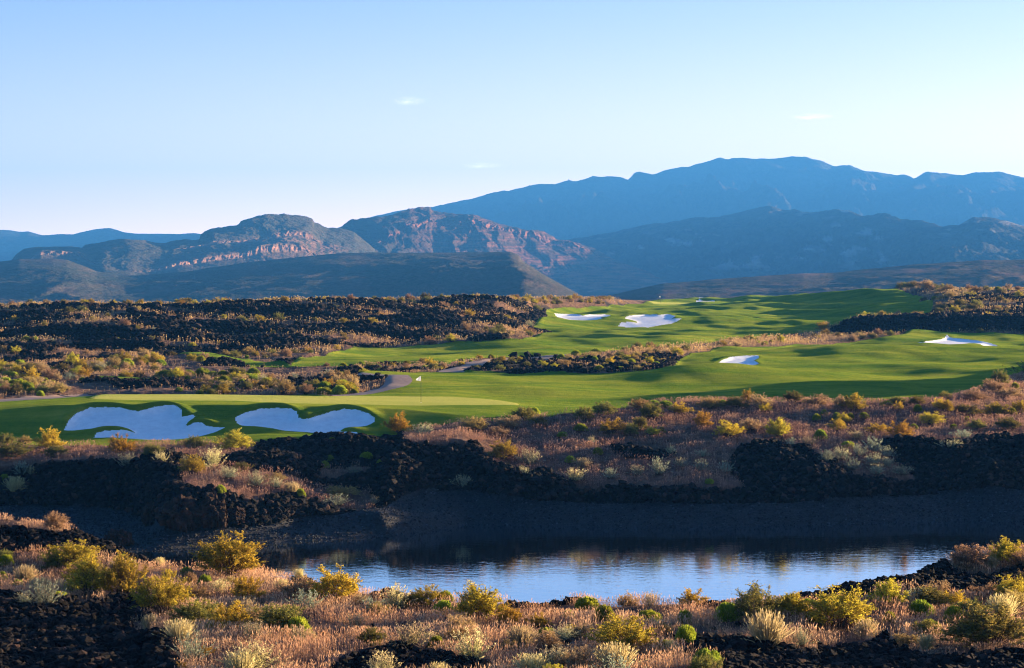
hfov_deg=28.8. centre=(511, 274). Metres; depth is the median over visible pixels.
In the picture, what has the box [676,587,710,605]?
golden bush
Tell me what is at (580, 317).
sand bunker
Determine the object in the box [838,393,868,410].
golden bush
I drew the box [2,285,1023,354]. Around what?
dry grass
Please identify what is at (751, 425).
tan shrub
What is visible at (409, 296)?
tan shrub
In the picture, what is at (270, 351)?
olive bush
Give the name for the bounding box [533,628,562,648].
tan shrub
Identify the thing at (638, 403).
tan shrub
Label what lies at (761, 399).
tan shrub
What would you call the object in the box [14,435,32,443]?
tan shrub
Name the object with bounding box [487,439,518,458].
golden bush
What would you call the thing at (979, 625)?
olive bush
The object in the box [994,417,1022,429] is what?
olive bush
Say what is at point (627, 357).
golden bush
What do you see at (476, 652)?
straw bunchgrass
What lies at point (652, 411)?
olive bush
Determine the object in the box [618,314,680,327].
sand bunker
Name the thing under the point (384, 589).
boulder
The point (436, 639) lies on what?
green cushion shrub
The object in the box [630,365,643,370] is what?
tan shrub
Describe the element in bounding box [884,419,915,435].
golden bush
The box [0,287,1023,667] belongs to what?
ground
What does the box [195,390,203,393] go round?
green cushion shrub
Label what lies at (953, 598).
golden bush
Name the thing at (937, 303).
tan shrub
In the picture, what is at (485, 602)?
golden bush
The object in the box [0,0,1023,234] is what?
sky
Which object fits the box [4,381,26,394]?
olive bush
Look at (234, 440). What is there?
golden bush
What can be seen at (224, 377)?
green cushion shrub
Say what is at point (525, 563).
water
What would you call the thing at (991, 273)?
hill
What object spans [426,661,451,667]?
straw bunchgrass
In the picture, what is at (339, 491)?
tan shrub
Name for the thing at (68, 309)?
olive bush
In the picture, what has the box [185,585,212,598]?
tan shrub
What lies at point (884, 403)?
green cushion shrub
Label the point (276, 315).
olive bush
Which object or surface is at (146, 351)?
tan shrub
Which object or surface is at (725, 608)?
green cushion shrub
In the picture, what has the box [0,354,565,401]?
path
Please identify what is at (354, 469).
silver sagebrush
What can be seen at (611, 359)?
golden bush
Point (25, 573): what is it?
straw bunchgrass
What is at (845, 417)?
golden bush
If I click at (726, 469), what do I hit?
silver sagebrush
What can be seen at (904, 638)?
tan shrub
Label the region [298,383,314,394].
tan shrub
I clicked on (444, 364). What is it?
tan shrub
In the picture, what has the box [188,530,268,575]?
golden bush
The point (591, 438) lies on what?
silver sagebrush
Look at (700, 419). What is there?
golden bush
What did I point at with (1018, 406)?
golden bush
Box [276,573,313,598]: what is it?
tan shrub
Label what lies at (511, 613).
golden bush
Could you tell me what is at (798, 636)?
silver sagebrush
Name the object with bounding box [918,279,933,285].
tan shrub
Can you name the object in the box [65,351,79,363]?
golden bush
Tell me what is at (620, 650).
straw bunchgrass
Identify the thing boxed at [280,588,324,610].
silver sagebrush
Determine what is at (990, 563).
straw bunchgrass
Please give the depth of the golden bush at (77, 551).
56.45 m
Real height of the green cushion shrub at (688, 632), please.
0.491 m
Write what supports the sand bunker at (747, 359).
on the fairway
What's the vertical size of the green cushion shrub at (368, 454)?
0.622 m
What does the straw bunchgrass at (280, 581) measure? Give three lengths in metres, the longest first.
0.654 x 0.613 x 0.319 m
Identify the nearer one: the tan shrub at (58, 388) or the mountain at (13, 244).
the tan shrub at (58, 388)
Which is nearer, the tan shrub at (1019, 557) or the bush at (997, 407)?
the tan shrub at (1019, 557)
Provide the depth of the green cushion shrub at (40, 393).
178.35 m
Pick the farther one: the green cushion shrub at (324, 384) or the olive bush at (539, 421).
the green cushion shrub at (324, 384)
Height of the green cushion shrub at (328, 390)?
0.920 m
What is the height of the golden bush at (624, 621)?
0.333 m
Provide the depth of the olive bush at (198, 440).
137.26 m
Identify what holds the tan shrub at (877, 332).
on the ground at (540, 435)
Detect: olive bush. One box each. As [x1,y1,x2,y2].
[0,433,14,444]
[0,440,37,457]
[0,548,14,558]
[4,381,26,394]
[19,363,36,371]
[35,385,50,392]
[38,444,69,456]
[40,552,74,569]
[54,362,70,370]
[65,306,75,312]
[75,305,88,312]
[92,365,103,372]
[139,442,164,454]
[149,365,161,370]
[166,597,218,626]
[178,434,208,447]
[207,388,217,393]
[228,364,246,374]
[229,349,241,357]
[232,461,254,470]
[238,315,249,320]
[238,380,252,388]
[244,603,310,631]
[256,379,275,387]
[263,348,277,353]
[271,312,284,320]
[303,379,319,389]
[356,625,387,645]
[401,592,434,606]
[420,292,431,298]
[426,363,438,369]
[488,326,503,333]
[493,323,506,331]
[493,364,505,369]
[505,405,537,419]
[507,356,518,361]
[528,416,548,426]
[532,304,541,309]
[571,406,594,420]
[591,401,617,414]
[613,351,624,356]
[623,422,638,435]
[629,417,648,429]
[630,341,643,348]
[637,401,663,417]
[688,650,724,667]
[720,395,751,407]
[730,580,786,618]
[783,390,803,402]
[868,333,878,337]
[884,330,894,335]
[889,396,905,403]
[894,282,902,288]
[905,280,917,286]
[908,395,926,403]
[908,584,964,605]
[909,617,938,635]
[933,599,1023,648]
[934,307,943,312]
[938,390,952,399]
[940,304,948,310]
[952,403,984,413]
[953,298,967,304]
[954,596,991,616]
[964,418,986,429]
[965,303,978,309]
[970,299,983,308]
[976,328,984,332]
[982,286,990,290]
[990,369,1011,384]
[993,295,1005,300]
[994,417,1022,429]
[995,288,1006,292]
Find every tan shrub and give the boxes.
[0,345,7,352]
[0,379,7,385]
[0,382,11,393]
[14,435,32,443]
[16,362,36,367]
[23,376,37,384]
[32,376,43,386]
[35,361,48,371]
[36,378,55,387]
[39,367,57,379]
[42,510,72,529]
[47,382,67,392]
[53,372,63,380]
[65,371,79,378]
[91,360,102,367]
[103,366,114,371]
[105,355,121,366]
[117,318,130,325]
[120,362,130,367]
[132,370,148,377]
[133,347,143,353]
[135,360,143,365]
[137,349,150,356]
[180,568,195,576]
[184,571,197,583]
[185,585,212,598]
[198,352,208,357]
[201,375,210,381]
[201,381,213,386]
[219,380,236,388]
[221,576,241,585]
[232,373,249,381]
[237,604,263,622]
[242,346,257,354]
[263,472,287,480]
[272,378,295,393]
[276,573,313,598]
[277,348,292,356]
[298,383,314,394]
[323,369,334,376]
[324,485,363,496]
[331,372,349,384]
[334,369,357,379]
[342,374,361,386]
[365,601,393,613]
[404,293,415,300]
[424,334,437,344]
[434,626,473,644]
[439,361,447,367]
[445,613,479,633]
[455,416,489,429]
[459,322,472,330]
[487,424,509,435]
[493,415,521,426]
[499,638,518,649]
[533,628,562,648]
[554,645,595,667]
[560,359,572,366]
[571,620,594,637]
[615,589,639,605]
[628,397,652,408]
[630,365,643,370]
[631,345,639,350]
[646,341,657,347]
[651,622,673,633]
[695,396,724,408]
[732,341,742,346]
[739,417,764,430]
[747,392,774,406]
[803,393,828,405]
[831,395,847,409]
[846,335,858,340]
[857,334,868,338]
[872,328,881,334]
[892,633,920,645]
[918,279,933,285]
[921,579,951,595]
[922,282,932,288]
[932,301,945,307]
[937,283,955,291]
[944,291,954,298]
[949,543,995,567]
[959,389,990,400]
[963,585,993,602]
[970,286,982,291]
[980,582,997,592]
[981,376,1007,391]
[989,305,1002,310]
[991,386,1021,397]
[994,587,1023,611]
[1002,283,1011,288]
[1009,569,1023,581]
[1010,550,1023,565]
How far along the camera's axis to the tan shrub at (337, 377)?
185.75 m
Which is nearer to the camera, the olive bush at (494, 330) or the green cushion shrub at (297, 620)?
the green cushion shrub at (297, 620)
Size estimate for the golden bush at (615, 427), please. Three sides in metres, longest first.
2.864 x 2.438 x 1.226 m
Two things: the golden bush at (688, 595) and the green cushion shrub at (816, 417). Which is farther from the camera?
the green cushion shrub at (816, 417)
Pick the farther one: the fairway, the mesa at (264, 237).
the mesa at (264, 237)
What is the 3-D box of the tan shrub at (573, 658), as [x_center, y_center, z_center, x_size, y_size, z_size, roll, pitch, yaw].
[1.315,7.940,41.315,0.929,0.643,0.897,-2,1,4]
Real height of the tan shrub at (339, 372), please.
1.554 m
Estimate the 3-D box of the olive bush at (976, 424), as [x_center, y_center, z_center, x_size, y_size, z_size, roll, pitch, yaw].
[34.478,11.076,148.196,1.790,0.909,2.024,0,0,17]
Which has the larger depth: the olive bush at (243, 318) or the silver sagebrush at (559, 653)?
the olive bush at (243, 318)
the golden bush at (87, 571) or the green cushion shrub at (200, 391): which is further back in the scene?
the green cushion shrub at (200, 391)
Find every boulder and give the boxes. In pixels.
[103,529,134,546]
[155,494,201,532]
[198,492,228,529]
[204,483,214,491]
[226,506,245,524]
[379,588,392,597]
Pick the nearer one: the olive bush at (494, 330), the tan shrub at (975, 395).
the tan shrub at (975, 395)
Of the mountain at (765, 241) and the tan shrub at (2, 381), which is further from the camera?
the mountain at (765, 241)
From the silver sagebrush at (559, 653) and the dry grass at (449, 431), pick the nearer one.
the silver sagebrush at (559, 653)
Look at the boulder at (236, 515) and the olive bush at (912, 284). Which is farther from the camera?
the olive bush at (912, 284)
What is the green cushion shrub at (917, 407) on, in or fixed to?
on the ground at (540, 435)
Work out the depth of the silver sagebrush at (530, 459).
135.01 m
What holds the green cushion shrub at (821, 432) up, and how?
on the ground at (540, 435)
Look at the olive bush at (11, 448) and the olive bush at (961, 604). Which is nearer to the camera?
the olive bush at (961, 604)
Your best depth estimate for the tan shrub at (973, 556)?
55.54 m
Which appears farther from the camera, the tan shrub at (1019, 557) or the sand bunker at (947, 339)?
the sand bunker at (947, 339)
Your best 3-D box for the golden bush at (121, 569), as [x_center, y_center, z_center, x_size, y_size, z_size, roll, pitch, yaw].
[-10.245,7.815,52.215,1.487,1.264,1.238,0,0,34]
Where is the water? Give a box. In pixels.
[132,520,1023,605]
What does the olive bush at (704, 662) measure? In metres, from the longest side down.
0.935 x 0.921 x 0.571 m
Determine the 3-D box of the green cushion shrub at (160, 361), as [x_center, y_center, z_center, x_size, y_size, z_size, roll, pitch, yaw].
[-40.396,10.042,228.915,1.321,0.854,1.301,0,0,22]
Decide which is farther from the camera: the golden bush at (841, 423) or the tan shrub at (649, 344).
the tan shrub at (649, 344)
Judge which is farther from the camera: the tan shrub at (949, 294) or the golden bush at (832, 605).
the tan shrub at (949, 294)
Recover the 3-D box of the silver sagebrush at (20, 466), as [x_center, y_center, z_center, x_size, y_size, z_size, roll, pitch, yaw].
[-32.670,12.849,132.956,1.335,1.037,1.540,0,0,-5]
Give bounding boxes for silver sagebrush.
[11,461,32,473]
[14,578,66,603]
[15,592,30,602]
[63,373,77,379]
[95,360,110,370]
[113,452,134,465]
[165,630,219,661]
[213,465,241,478]
[228,618,270,639]
[247,469,270,486]
[262,476,285,487]
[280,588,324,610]
[322,493,352,506]
[342,466,362,472]
[361,594,384,612]
[371,495,379,506]
[406,421,438,436]
[449,474,470,487]
[513,447,545,464]
[519,466,530,473]
[534,643,578,666]
[550,623,580,642]
[587,435,597,444]
[589,652,632,667]
[600,467,619,478]
[625,465,647,475]
[649,456,672,474]
[665,443,676,454]
[670,456,687,467]
[693,458,712,470]
[694,449,711,457]
[716,460,734,472]
[788,627,818,646]
[818,449,838,461]
[830,446,851,459]
[841,456,863,469]
[849,443,870,456]
[856,435,886,452]
[861,452,884,465]
[866,463,884,475]
[879,445,900,457]
[879,456,896,467]
[887,464,911,475]
[906,587,928,600]
[933,439,971,446]
[949,429,972,438]
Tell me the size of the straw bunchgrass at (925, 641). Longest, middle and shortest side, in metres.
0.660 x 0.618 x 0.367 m
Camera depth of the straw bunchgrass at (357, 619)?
46.69 m
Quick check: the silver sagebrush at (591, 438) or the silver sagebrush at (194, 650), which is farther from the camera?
the silver sagebrush at (591, 438)
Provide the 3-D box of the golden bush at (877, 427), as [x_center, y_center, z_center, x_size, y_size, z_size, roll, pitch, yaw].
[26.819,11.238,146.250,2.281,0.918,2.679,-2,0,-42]
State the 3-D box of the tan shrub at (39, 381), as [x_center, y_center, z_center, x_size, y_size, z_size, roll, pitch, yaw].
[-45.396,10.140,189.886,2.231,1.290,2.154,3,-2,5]
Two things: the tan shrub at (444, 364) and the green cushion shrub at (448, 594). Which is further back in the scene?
the tan shrub at (444, 364)
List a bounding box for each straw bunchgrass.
[2,476,28,491]
[13,563,41,583]
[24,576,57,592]
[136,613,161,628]
[151,617,206,643]
[152,450,169,460]
[154,557,166,564]
[197,445,226,469]
[206,577,232,592]
[211,649,266,667]
[214,636,292,667]
[231,596,261,612]
[272,579,289,590]
[279,624,315,644]
[281,481,303,491]
[293,568,305,579]
[304,630,316,640]
[338,611,368,628]
[353,593,367,603]
[362,650,405,667]
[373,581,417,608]
[378,620,432,648]
[420,631,441,643]
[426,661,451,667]
[445,625,496,662]
[501,624,538,646]
[505,652,550,667]
[563,468,588,480]
[569,457,601,468]
[586,641,648,667]
[635,591,661,607]
[660,640,677,652]
[740,608,799,649]
[800,437,817,445]
[846,428,865,439]
[848,619,884,637]
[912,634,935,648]
[984,556,999,567]
[985,592,1023,617]
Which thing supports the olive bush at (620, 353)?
on the ground at (540, 435)
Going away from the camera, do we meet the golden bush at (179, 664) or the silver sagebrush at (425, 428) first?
the golden bush at (179, 664)
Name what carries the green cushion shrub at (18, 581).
on the ground at (540, 435)
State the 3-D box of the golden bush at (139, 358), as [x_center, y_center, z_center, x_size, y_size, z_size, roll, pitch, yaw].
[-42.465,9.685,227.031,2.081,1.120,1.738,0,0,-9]
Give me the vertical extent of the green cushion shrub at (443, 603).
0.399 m
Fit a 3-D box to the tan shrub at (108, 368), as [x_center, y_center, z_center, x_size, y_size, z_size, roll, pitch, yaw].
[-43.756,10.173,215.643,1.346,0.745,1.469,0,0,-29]
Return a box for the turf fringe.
[34,331,1013,445]
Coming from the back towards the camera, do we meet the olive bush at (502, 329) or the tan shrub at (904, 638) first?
the olive bush at (502, 329)
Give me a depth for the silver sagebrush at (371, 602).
49.11 m
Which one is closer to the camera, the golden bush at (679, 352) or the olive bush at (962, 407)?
the olive bush at (962, 407)
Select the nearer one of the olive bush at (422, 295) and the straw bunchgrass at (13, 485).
the straw bunchgrass at (13, 485)
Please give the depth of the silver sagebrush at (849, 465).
135.05 m
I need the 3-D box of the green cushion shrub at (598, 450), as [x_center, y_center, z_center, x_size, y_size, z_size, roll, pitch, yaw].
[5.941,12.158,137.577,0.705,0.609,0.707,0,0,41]
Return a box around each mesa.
[12,213,375,274]
[341,207,667,293]
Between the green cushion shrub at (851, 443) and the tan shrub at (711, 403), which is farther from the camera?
the tan shrub at (711, 403)
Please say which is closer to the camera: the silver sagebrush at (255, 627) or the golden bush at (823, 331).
the silver sagebrush at (255, 627)
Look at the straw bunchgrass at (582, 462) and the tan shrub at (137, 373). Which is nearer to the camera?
the straw bunchgrass at (582, 462)
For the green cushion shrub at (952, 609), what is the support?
on the ground at (540, 435)
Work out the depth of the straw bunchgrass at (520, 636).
44.25 m
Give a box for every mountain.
[0,228,200,261]
[339,156,1023,239]
[569,206,1023,282]
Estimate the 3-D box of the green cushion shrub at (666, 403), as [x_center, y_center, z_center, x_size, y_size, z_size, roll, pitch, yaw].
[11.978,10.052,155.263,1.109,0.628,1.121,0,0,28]
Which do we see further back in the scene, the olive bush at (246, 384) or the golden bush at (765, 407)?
the olive bush at (246, 384)
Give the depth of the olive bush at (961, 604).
48.38 m
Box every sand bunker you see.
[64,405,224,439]
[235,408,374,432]
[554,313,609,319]
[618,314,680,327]
[720,355,758,364]
[919,335,996,345]
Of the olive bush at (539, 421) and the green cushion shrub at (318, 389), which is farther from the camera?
the green cushion shrub at (318, 389)
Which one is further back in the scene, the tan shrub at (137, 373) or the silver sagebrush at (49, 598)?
the tan shrub at (137, 373)
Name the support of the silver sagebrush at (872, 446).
on the ground at (540, 435)
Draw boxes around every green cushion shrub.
[0,554,14,565]
[0,571,7,580]
[1,376,10,382]
[9,371,19,377]
[12,379,26,384]
[12,579,23,585]
[15,359,25,365]
[20,336,30,340]
[21,382,34,389]
[25,387,36,392]
[36,390,44,395]
[118,360,130,368]
[121,358,134,364]
[155,359,166,365]
[157,369,168,376]
[194,367,209,376]
[195,355,205,361]
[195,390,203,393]
[197,574,212,586]
[206,371,217,376]
[216,484,226,493]
[218,371,228,376]
[218,374,230,382]
[246,373,257,381]
[247,367,260,373]
[283,616,311,634]
[296,488,306,496]
[314,387,323,393]
[318,381,331,387]
[319,387,331,394]
[322,460,329,467]
[326,455,333,460]
[330,385,348,394]
[350,388,358,392]
[360,451,372,458]
[427,635,444,649]
[431,600,455,614]
[437,590,454,602]
[531,407,540,414]
[538,626,553,637]
[556,431,567,436]
[557,353,564,358]
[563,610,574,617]
[564,455,575,462]
[570,350,581,355]
[573,423,588,430]
[574,596,599,610]
[593,365,603,370]
[593,447,602,454]
[594,604,614,620]
[635,609,662,623]
[648,400,658,406]
[658,400,672,407]
[675,624,696,642]
[677,609,691,623]
[692,647,721,666]
[704,478,713,483]
[713,602,741,621]
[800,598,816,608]
[812,413,821,420]
[813,429,827,439]
[841,441,854,448]
[859,412,869,418]
[879,401,893,406]
[882,610,896,623]
[908,599,935,615]
[909,423,918,429]
[912,404,922,411]
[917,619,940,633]
[942,605,965,622]
[949,424,957,430]
[1008,408,1017,414]
[1010,382,1018,388]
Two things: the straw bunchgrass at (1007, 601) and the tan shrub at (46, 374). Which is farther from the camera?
the tan shrub at (46, 374)
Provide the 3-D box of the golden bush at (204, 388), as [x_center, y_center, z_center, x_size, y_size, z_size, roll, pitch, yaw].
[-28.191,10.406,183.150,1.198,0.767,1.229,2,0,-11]
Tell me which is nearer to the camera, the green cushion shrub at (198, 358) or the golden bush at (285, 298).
the green cushion shrub at (198, 358)
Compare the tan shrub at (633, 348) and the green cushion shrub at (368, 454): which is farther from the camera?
the tan shrub at (633, 348)
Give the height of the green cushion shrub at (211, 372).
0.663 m
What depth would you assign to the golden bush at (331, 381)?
184.21 m
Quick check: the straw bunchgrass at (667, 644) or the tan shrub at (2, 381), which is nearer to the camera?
the straw bunchgrass at (667, 644)
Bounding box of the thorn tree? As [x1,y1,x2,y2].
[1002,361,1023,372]
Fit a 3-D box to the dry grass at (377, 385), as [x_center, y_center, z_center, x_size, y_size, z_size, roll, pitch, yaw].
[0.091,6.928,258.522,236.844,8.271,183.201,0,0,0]
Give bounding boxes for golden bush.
[2,368,11,375]
[7,363,21,374]
[10,345,21,353]
[16,365,40,379]
[29,425,67,449]
[39,538,104,565]
[60,550,117,594]
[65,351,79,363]
[73,358,91,368]
[75,367,93,376]
[98,549,154,593]
[106,432,137,453]
[115,351,133,360]
[118,370,133,376]
[127,566,194,613]
[132,355,146,362]
[147,353,160,362]
[167,366,184,378]
[176,661,187,667]
[178,453,206,473]
[186,353,197,360]
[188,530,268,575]
[199,384,210,391]
[200,644,217,655]
[202,599,251,629]
[212,428,255,450]
[213,383,233,394]
[228,573,266,600]
[229,371,242,381]
[250,351,259,355]
[253,314,265,321]
[278,295,289,300]
[300,346,311,352]
[305,563,363,599]
[324,377,336,384]
[334,379,359,391]
[368,317,378,322]
[381,410,413,432]
[405,583,449,605]
[424,357,437,364]
[441,334,457,341]
[451,579,510,619]
[463,308,475,315]
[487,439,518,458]
[493,602,522,625]
[495,356,505,360]
[524,611,553,626]
[543,663,562,667]
[584,611,668,649]
[599,416,626,432]
[605,356,615,362]
[610,615,627,627]
[622,354,631,359]
[644,356,653,362]
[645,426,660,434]
[668,401,693,412]
[672,348,683,354]
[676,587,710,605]
[692,410,713,426]
[713,419,747,436]
[716,340,727,345]
[741,389,753,401]
[758,403,771,411]
[764,417,792,436]
[776,336,786,341]
[776,590,813,616]
[779,592,806,615]
[798,583,877,627]
[815,322,827,330]
[820,329,829,335]
[825,417,849,429]
[835,412,852,422]
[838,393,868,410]
[860,423,889,433]
[865,577,910,605]
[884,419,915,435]
[893,400,903,409]
[918,410,946,423]
[932,397,942,407]
[936,399,954,411]
[939,589,969,607]
[948,305,962,310]
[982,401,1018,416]
[985,535,1023,561]
[990,573,1023,600]
[1009,400,1023,412]
[1014,290,1022,296]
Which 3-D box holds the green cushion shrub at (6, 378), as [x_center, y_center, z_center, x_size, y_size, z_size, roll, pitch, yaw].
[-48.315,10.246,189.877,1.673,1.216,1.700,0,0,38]
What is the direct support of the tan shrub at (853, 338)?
on the ground at (540, 435)
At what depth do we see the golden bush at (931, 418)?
150.06 m
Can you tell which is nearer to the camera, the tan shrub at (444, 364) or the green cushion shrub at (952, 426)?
the green cushion shrub at (952, 426)
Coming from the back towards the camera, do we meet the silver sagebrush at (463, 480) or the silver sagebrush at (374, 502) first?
the silver sagebrush at (463, 480)
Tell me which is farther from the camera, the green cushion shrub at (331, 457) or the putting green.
the putting green
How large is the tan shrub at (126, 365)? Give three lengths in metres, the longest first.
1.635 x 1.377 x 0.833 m
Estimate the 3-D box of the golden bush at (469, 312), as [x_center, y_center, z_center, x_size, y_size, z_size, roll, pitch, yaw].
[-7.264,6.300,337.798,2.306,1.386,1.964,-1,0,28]
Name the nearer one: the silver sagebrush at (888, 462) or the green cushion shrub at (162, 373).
the silver sagebrush at (888, 462)
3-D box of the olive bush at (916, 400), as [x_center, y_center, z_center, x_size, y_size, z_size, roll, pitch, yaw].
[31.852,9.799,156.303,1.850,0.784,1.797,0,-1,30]
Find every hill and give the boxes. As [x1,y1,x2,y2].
[0,252,583,304]
[585,259,1023,300]
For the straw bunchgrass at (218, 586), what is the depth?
51.73 m
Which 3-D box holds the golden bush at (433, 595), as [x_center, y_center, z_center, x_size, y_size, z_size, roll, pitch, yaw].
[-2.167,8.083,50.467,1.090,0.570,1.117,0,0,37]
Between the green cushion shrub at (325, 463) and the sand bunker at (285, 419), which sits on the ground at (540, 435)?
the green cushion shrub at (325, 463)
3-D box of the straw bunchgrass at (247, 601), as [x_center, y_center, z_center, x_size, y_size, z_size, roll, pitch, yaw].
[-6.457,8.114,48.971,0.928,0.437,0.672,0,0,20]
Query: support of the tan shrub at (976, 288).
on the ground at (540, 435)
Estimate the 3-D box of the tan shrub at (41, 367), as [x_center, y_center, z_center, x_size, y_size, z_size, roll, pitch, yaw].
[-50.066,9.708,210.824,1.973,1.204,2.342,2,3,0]
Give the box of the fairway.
[0,288,1023,445]
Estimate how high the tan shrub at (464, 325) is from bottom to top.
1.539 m
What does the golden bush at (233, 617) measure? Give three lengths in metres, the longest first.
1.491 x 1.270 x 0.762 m
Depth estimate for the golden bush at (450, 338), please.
281.73 m
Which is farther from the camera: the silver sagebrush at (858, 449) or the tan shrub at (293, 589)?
the silver sagebrush at (858, 449)
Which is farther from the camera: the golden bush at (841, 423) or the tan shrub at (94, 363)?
the tan shrub at (94, 363)
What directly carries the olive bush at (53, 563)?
on the ground at (540, 435)
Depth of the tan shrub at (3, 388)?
179.61 m
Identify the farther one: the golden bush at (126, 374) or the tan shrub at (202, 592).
the golden bush at (126, 374)
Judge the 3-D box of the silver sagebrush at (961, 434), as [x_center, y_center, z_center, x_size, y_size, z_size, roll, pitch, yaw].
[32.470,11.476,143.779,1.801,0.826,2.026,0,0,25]
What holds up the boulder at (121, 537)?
on the gravel shore
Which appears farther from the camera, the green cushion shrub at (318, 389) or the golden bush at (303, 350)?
the golden bush at (303, 350)
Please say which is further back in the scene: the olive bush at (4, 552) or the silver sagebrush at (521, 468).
the silver sagebrush at (521, 468)
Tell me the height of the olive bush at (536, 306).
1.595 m
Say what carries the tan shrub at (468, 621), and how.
on the ground at (540, 435)
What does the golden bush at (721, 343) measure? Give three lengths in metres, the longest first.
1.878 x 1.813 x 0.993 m
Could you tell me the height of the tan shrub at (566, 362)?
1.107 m
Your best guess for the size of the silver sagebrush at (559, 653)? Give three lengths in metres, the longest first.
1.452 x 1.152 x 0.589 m
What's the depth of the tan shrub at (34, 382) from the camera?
187.16 m
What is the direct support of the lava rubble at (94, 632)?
on the ground at (540, 435)
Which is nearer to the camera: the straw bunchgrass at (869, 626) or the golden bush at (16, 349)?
the straw bunchgrass at (869, 626)
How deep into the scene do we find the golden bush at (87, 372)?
201.24 m
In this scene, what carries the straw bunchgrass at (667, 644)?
on the ground at (540, 435)
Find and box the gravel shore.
[0,486,1023,551]
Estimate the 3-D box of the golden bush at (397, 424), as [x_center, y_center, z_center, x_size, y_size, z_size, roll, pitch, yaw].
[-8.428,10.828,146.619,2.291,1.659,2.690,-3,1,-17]
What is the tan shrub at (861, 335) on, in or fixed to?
on the ground at (540, 435)
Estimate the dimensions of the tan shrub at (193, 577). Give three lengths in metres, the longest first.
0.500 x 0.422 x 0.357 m
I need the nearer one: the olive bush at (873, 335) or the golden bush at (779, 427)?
the golden bush at (779, 427)
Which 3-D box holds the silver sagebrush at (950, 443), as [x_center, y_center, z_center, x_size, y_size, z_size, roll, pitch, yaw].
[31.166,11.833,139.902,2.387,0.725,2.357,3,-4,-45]
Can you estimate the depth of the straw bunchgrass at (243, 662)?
40.51 m
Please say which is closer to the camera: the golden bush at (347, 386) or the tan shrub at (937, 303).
the golden bush at (347, 386)
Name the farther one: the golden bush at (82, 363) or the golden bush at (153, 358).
the golden bush at (153, 358)
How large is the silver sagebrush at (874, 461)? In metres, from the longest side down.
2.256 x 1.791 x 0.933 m
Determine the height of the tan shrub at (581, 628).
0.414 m
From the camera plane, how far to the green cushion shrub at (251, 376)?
195.57 m
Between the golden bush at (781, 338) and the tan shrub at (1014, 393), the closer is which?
the tan shrub at (1014, 393)
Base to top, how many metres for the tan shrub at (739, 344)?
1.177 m
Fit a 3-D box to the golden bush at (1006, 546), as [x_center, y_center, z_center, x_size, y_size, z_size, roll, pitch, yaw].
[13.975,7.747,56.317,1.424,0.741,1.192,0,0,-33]
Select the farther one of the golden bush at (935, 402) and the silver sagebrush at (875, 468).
the golden bush at (935, 402)
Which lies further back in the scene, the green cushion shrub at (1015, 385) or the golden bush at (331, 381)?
the golden bush at (331, 381)
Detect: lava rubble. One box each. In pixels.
[0,289,1023,390]
[0,430,1023,527]
[0,519,1023,667]
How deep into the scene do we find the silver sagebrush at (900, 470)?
135.17 m
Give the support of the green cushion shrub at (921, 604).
on the ground at (540, 435)
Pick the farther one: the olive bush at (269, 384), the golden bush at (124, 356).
the golden bush at (124, 356)
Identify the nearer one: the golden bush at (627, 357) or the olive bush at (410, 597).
the olive bush at (410, 597)
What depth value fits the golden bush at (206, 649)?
42.63 m
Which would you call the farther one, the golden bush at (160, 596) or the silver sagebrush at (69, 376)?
the silver sagebrush at (69, 376)
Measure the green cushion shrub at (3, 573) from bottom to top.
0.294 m
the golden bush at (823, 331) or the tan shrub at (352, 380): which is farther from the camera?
the golden bush at (823, 331)
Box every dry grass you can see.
[0,296,1023,398]
[0,371,1023,508]
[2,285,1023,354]
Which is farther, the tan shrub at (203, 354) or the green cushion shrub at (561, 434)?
the tan shrub at (203, 354)
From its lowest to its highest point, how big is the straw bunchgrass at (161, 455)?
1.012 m
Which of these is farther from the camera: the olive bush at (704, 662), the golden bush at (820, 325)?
the golden bush at (820, 325)
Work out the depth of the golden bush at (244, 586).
50.75 m
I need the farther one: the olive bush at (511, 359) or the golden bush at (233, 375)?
the olive bush at (511, 359)
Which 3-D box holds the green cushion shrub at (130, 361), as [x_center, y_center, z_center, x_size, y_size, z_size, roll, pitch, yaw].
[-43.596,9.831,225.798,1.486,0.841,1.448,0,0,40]
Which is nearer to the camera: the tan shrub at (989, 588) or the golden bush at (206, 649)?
the golden bush at (206, 649)
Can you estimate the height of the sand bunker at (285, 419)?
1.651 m
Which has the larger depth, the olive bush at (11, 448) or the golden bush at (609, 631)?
the olive bush at (11, 448)
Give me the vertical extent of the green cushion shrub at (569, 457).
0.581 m
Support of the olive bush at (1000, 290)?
on the ground at (540, 435)
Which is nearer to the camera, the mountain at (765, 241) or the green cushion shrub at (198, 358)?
the green cushion shrub at (198, 358)
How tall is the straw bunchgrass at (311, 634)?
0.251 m
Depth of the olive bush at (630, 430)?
144.08 m
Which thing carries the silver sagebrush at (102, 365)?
on the ground at (540, 435)
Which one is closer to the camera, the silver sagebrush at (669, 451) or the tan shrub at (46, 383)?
the silver sagebrush at (669, 451)

